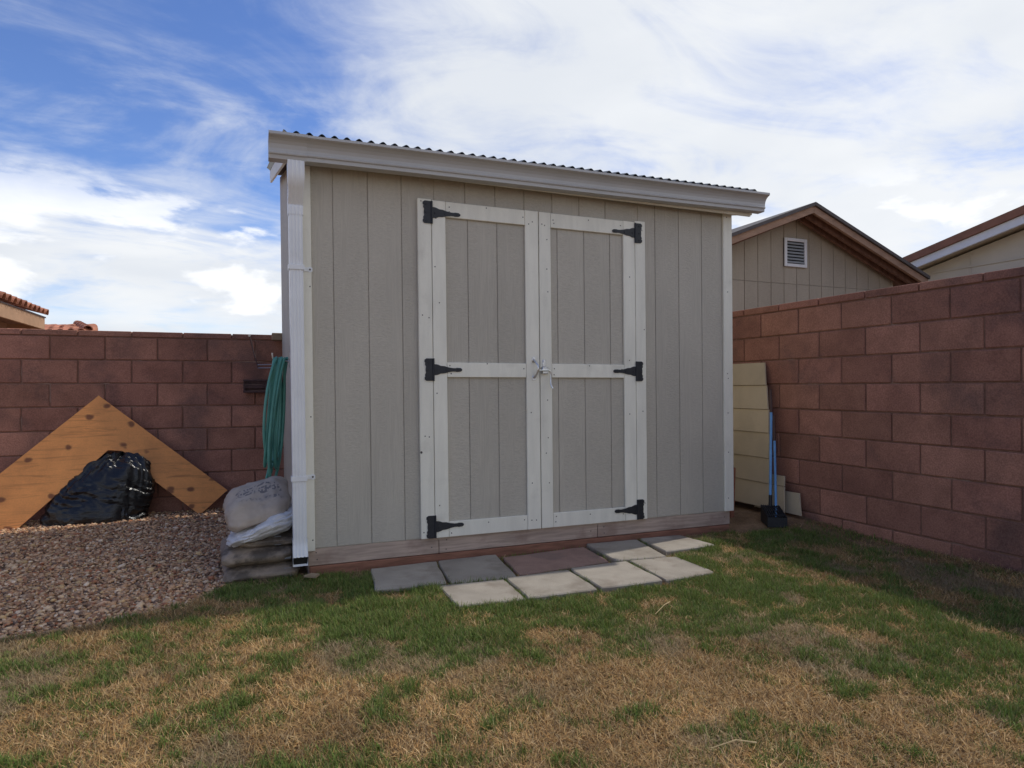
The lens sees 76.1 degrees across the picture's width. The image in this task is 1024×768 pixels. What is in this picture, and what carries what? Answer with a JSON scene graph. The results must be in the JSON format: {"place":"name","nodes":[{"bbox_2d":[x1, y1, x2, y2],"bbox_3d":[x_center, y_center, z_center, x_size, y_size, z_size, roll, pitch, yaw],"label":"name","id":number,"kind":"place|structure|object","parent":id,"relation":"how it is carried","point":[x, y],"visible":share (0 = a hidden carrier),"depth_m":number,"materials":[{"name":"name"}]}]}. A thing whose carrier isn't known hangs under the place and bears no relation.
{"place":"outdoors","nodes":[
{"label":"outdoors","id":0,"kind":"place"},
{"bbox_2d":[0,507,303,638],"bbox_3d":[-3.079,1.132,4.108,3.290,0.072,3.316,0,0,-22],"label":"gravel","id":1,"kind":"structure","parent":0,"point":[124,598],"depth_m":4.01,"materials":[{"name":"gravel"}]},
{"bbox_2d":[40,451,155,525],"bbox_3d":[-3.465,0.894,5.494,0.830,0.635,0.388,0,0,-22],"label":"trash bag","id":2,"kind":"object","parent":1,"relation":"on","point":[106,488],"visible":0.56,"depth_m":5.42,"materials":[{"name":"black plastic"}]},
{"bbox_2d":[0,396,226,529],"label":"plywood offcut","id":3,"kind":"object","parent":1,"relation":"on","point":[38,477],"visible":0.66,"depth_m":5.51,"materials":[{"name":"orange wood"}]},
{"bbox_2d":[222,560,299,582],"bbox_3d":[-1.528,1.087,3.975,0.426,0.144,0.632,0,0,-22],"label":"sack","id":4,"kind":"object","parent":1,"relation":"on","point":[244,573],"visible":0.45,"depth_m":3.71,"materials":[{"name":"grey fabric"}]},
{"bbox_2d":[220,535,292,567],"bbox_3d":[-1.537,0.991,3.978,0.437,0.147,0.613,0,0,-22],"label":"sack","id":5,"kind":"object","parent":4,"relation":"on","point":[231,557],"visible":0.52,"depth_m":3.72,"materials":[{"name":"grey fabric"}]},
{"bbox_2d":[238,526,292,547],"bbox_3d":[-1.498,0.912,4.008,0.338,0.111,0.564,0,0,-22],"label":"sack","id":6,"kind":"object","parent":5,"relation":"on","point":[285,537],"visible":0.37,"depth_m":3.77,"materials":[{"name":"grey fabric"}]},
{"bbox_2d":[226,504,291,547],"bbox_3d":[-1.492,0.834,3.931,0.410,0.217,0.527,0,0,-22],"label":"crumpled bag","id":7,"kind":"object","parent":6,"relation":"on","point":[274,525],"visible":0.56,"depth_m":3.73,"materials":[{"name":"white plastic"}]},
{"bbox_2d":[223,476,290,532],"bbox_3d":[-1.561,0.727,4.009,0.389,0.274,0.557,0,0,-22],"label":"sack","id":8,"kind":"object","parent":7,"relation":"on","point":[249,505],"visible":0.87,"depth_m":3.85,"materials":[{"name":"grey fabric"}]},
{"bbox_2d":[0,502,1023,767],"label":"lawn","id":9,"kind":"structure","parent":0,"point":[746,518],"depth_m":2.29,"materials":[{"name":"plant"}]},
{"bbox_2d":[304,573,319,577],"bbox_3d":[-1.116,1.066,3.648,0.076,0.018,0.038,0,0,4],"label":"wood chip","id":10,"kind":"object","parent":9,"relation":"on","point":[312,575],"visible":1,"depth_m":3.63,"materials":[{"name":"brown wood"}]},
{"bbox_2d":[371,562,445,593],"bbox_3d":[-0.587,1.108,3.712,0.456,0.064,0.467,0,0,-22],"label":"paver","id":11,"kind":"object","parent":9,"relation":"on","point":[398,577],"visible":0.76,"depth_m":3.67,"materials":[{"name":"grey concrete"}]},
{"bbox_2d":[438,555,515,583],"bbox_3d":[-0.219,1.112,3.865,0.386,0.064,0.507,0,0,-16],"label":"paver","id":12,"kind":"object","parent":9,"relation":"on","point":[473,568],"visible":0.75,"depth_m":3.83,"materials":[{"name":"grey concrete"}]},
{"bbox_2d":[439,579,524,609],"bbox_3d":[-0.155,1.111,3.412,0.376,0.062,0.393,0,0,-22],"label":"paver","id":13,"kind":"object","parent":9,"relation":"on","point":[473,592],"visible":0.68,"depth_m":3.40,"materials":[{"name":"beige concrete"}]},
{"bbox_2d":[267,129,769,574],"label":"garden shed","id":14,"kind":"structure","parent":9,"relation":"on","point":[499,357],"depth_m":4.20,"materials":[{"name":"paint"}]},
{"bbox_2d":[272,333,281,340],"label":"timber block","id":15,"kind":"structure","parent":14,"relation":"attached to","point":[276,336],"depth_m":6.07,"materials":[{"name":"brown wood"}]},
{"bbox_2d":[271,352,289,366],"bbox_3d":[-1.714,-0.179,4.849,0.129,0.110,0.080,0,0,-22],"label":"hose hook","id":16,"kind":"object","parent":14,"relation":"attached to","point":[285,360],"visible":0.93,"depth_m":4.85,"materials":[{"name":"metal"}]},
{"bbox_2d":[262,356,287,478],"bbox_3d":[-1.747,0.256,4.832,0.183,0.920,0.244,0,0,-22],"label":"garden hose","id":17,"kind":"object","parent":16,"relation":"hanging from","point":[273,432],"visible":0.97,"depth_m":4.76,"materials":[{"name":"green rubber"}]},
{"bbox_2d":[423,200,540,538],"bbox_3d":[-0.174,-0.092,4.140,0.792,2.080,0.080,0,0,-22],"label":"door","id":18,"kind":"structure","parent":14,"relation":"in","point":[483,369],"depth_m":4.17,"materials":[{"name":"paint"}]},
{"bbox_2d":[538,212,644,527],"bbox_3d":[0.540,-0.092,4.432,0.836,2.080,0.077,0,0,-22],"label":"door","id":19,"kind":"structure","parent":14,"relation":"in","point":[589,370],"depth_m":4.45,"materials":[{"name":"paint"}]},
{"bbox_2d":[506,570,596,600],"bbox_3d":[0.205,1.108,3.563,0.430,0.064,0.405,0,0,-22],"label":"paver","id":20,"kind":"object","parent":9,"relation":"on","point":[557,583],"visible":0.79,"depth_m":3.52,"materials":[{"name":"beige concrete"}]},
{"bbox_2d":[503,547,608,575],"bbox_3d":[0.261,1.116,4.059,0.700,0.064,0.378,0,0,-29],"label":"paver","id":21,"kind":"object","parent":9,"relation":"on","point":[537,563],"visible":0.78,"depth_m":4.03,"materials":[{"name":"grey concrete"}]},
{"bbox_2d":[571,561,661,592],"bbox_3d":[0.587,1.108,3.728,0.411,0.061,0.428,0,0,-22],"label":"paver","id":22,"kind":"object","parent":9,"relation":"on","point":[609,577],"visible":0.77,"depth_m":3.68,"materials":[{"name":"beige concrete"}]},
{"bbox_2d":[587,540,665,562],"bbox_3d":[0.757,1.110,4.285,0.422,0.064,0.457,0,0,-22],"label":"paver","id":23,"kind":"object","parent":9,"relation":"on","point":[621,551],"visible":0.78,"depth_m":4.25,"materials":[{"name":"grey concrete"}]},
{"bbox_2d":[629,557,712,584],"bbox_3d":[0.939,1.112,3.876,0.368,0.062,0.428,0,0,-22],"label":"paver","id":24,"kind":"object","parent":9,"relation":"on","point":[666,570],"visible":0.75,"depth_m":3.84,"materials":[{"name":"grey concrete"}]},
{"bbox_2d":[641,535,713,555],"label":"paver","id":25,"kind":"object","parent":9,"relation":"on","point":[665,545],"visible":0.75,"depth_m":4.42,"materials":[{"name":"grey concrete"}]},
{"bbox_2d":[711,739,756,748],"bbox_3d":[0.652,1.057,1.928,0.145,0.016,0.010,0,0,-9],"label":"straw stem","id":26,"kind":"object","parent":9,"relation":"on","point":[735,740],"visible":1,"depth_m":1.93,"materials":[{"name":"beige plant"}]},
{"bbox_2d":[733,363,769,505],"bbox_3d":[1.959,0.411,5.810,0.211,1.185,1.080,0,0,-22],"label":"siding sheet","id":27,"kind":"object","parent":9,"relation":"on","point":[752,480],"visible":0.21,"depth_m":5.59,"materials":[{"name":"beige wood"}]},
{"bbox_2d":[754,474,784,512],"bbox_3d":[2.142,0.889,5.371,0.096,0.280,0.325,0,0,-22],"label":"siding offcut","id":28,"kind":"object","parent":9,"relation":"on","point":[781,492],"visible":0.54,"depth_m":5.30,"materials":[{"name":"beige wood"}]},
{"bbox_2d":[761,389,787,527],"bbox_3d":[2.018,0.561,5.084,0.141,1.042,0.314,0,0,7],"label":"dustpan","id":29,"kind":"object","parent":9,"relation":"on","point":[767,511],"visible":1,"depth_m":5.11,"materials":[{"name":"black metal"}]},
{"bbox_2d":[769,415,780,517],"bbox_3d":[2.093,0.672,5.219,0.164,0.835,0.281,0,0,18],"label":"hand rake","id":30,"kind":"object","parent":9,"relation":"on","point":[775,474],"visible":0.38,"depth_m":5.21,"materials":[{"name":"blue metal"}]},
{"bbox_2d":[785,491,801,515],"bbox_3d":[2.236,0.952,5.263,0.062,0.162,0.275,0,0,-22],"label":"siding offcut","id":31,"kind":"object","parent":9,"relation":"on","point":[792,502],"visible":0.64,"depth_m":5.23,"materials":[{"name":"beige wood"}]},
{"bbox_2d":[0,0,1023,334],"label":"sky","id":32,"kind":"structure","parent":0,"point":[137,194],"materials":[{"name":"blue"}]},
{"bbox_2d":[730,467,735,517],"bbox_3d":[1.812,0.895,5.390,0.046,0.410,0.205,0,0,25],"label":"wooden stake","id":33,"kind":"object","parent":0,"point":[732,512],"visible":0.29,"depth_m":5.38,"materials":[{"name":"brown wood"}]},
{"label":"ground","id":34,"kind":"structure","parent":0,"visible":0},
{"bbox_2d":[0,291,48,328],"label":"tiled house","id":35,"kind":"structure","parent":34,"relation":"on","point":[15,312],"depth_m":11.21,"materials":[{"name":"paint"}]},
{"bbox_2d":[9,320,97,330],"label":"tiled house","id":36,"kind":"structure","parent":34,"relation":"on","point":[78,325],"depth_m":15.14,"materials":[{"name":"tile"}]},
{"bbox_2d":[0,328,283,520],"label":"block wall","id":37,"kind":"structure","parent":34,"relation":"on","point":[184,396],"depth_m":5.84,"materials":[{"name":"brown brick"}]},
{"bbox_2d":[243,379,267,392],"bbox_3d":[-2.324,0.019,6.092,0.329,0.121,0.105,0,0,-22],"label":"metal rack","id":38,"kind":"object","parent":37,"relation":"attached to","point":[254,386],"visible":0.6,"depth_m":6.04,"materials":[{"name":"metal"}]},
{"bbox_2d":[248,334,271,368],"bbox_3d":[-2.329,-0.303,6.077,0.261,0.322,0.068,0,0,-1],"label":"wire arm","id":39,"kind":"object","parent":37,"relation":"attached to","point":[249,335],"visible":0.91,"depth_m":6.06},
{"bbox_2d":[732,202,929,311],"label":"neighbour shed","id":40,"kind":"structure","parent":34,"relation":"on","point":[815,250],"depth_m":8.03,"materials":[{"name":"beige wood"}]},
{"bbox_2d":[732,267,1023,571],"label":"block wall","id":41,"kind":"structure","parent":34,"relation":"on","point":[898,412],"depth_m":4.43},
{"bbox_2d":[903,205,1023,280],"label":"neighbour house","id":42,"kind":"structure","parent":34,"relation":"on","point":[995,244],"depth_m":9.01,"materials":[{"name":"white paint"}]}
]}

